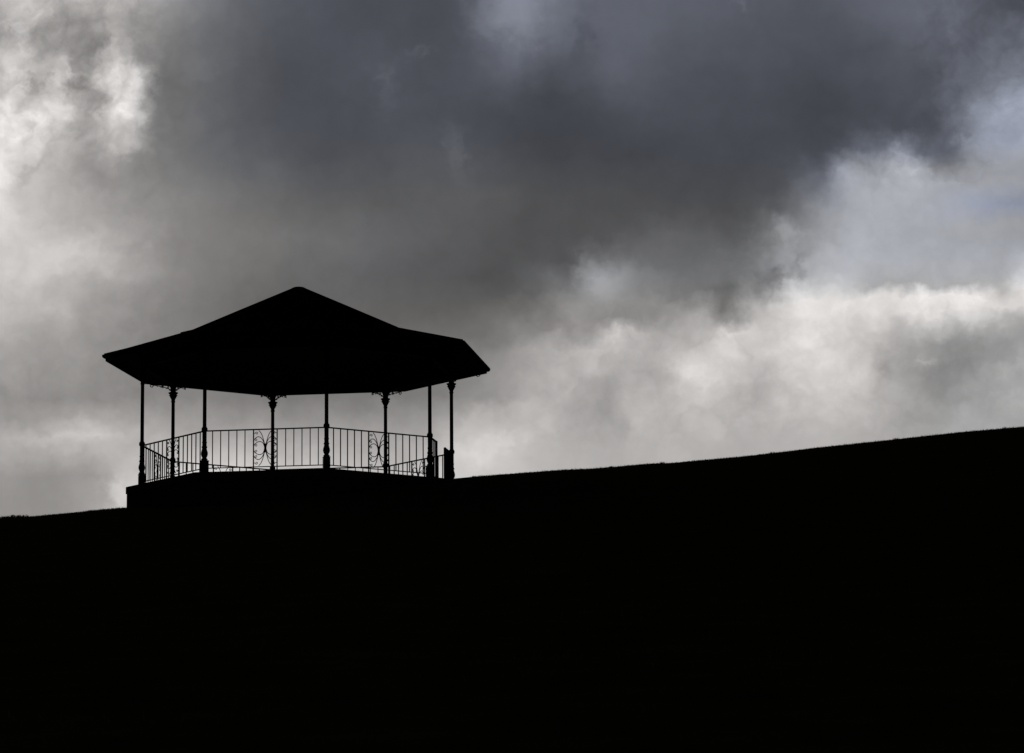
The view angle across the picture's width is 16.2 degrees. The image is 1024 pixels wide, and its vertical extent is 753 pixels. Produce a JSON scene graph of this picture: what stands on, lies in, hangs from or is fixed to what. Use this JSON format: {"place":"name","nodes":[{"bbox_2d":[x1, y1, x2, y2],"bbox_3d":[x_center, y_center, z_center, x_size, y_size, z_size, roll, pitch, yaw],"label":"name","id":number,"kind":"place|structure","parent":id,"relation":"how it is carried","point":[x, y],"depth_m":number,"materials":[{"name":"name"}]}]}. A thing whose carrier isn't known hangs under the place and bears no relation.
{"place":"outdoors","nodes":[
{"label":"outdoors","id":0,"kind":"place"},
{"bbox_2d":[0,427,1023,752],"bbox_3d":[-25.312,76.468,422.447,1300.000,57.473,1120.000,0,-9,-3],"label":"ground","id":1,"kind":"structure","parent":0,"point":[774,713],"depth_m":27.31,"materials":[{"name":"soil"}]},
{"bbox_2d":[102,287,489,507],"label":"bandstand","id":2,"kind":"structure","parent":1,"relation":"on","point":[298,341],"depth_m":88.80,"materials":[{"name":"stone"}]},
{"bbox_2d":[0,426,1023,729],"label":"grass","id":3,"kind":"structure","parent":1,"relation":"on","point":[274,506],"depth_m":44.98,"materials":[{"name":"black plant"}]},
{"bbox_2d":[0,0,1023,516],"label":"sky","id":4,"kind":"structure","parent":0,"point":[668,231],"materials":[{"name":"grey"}]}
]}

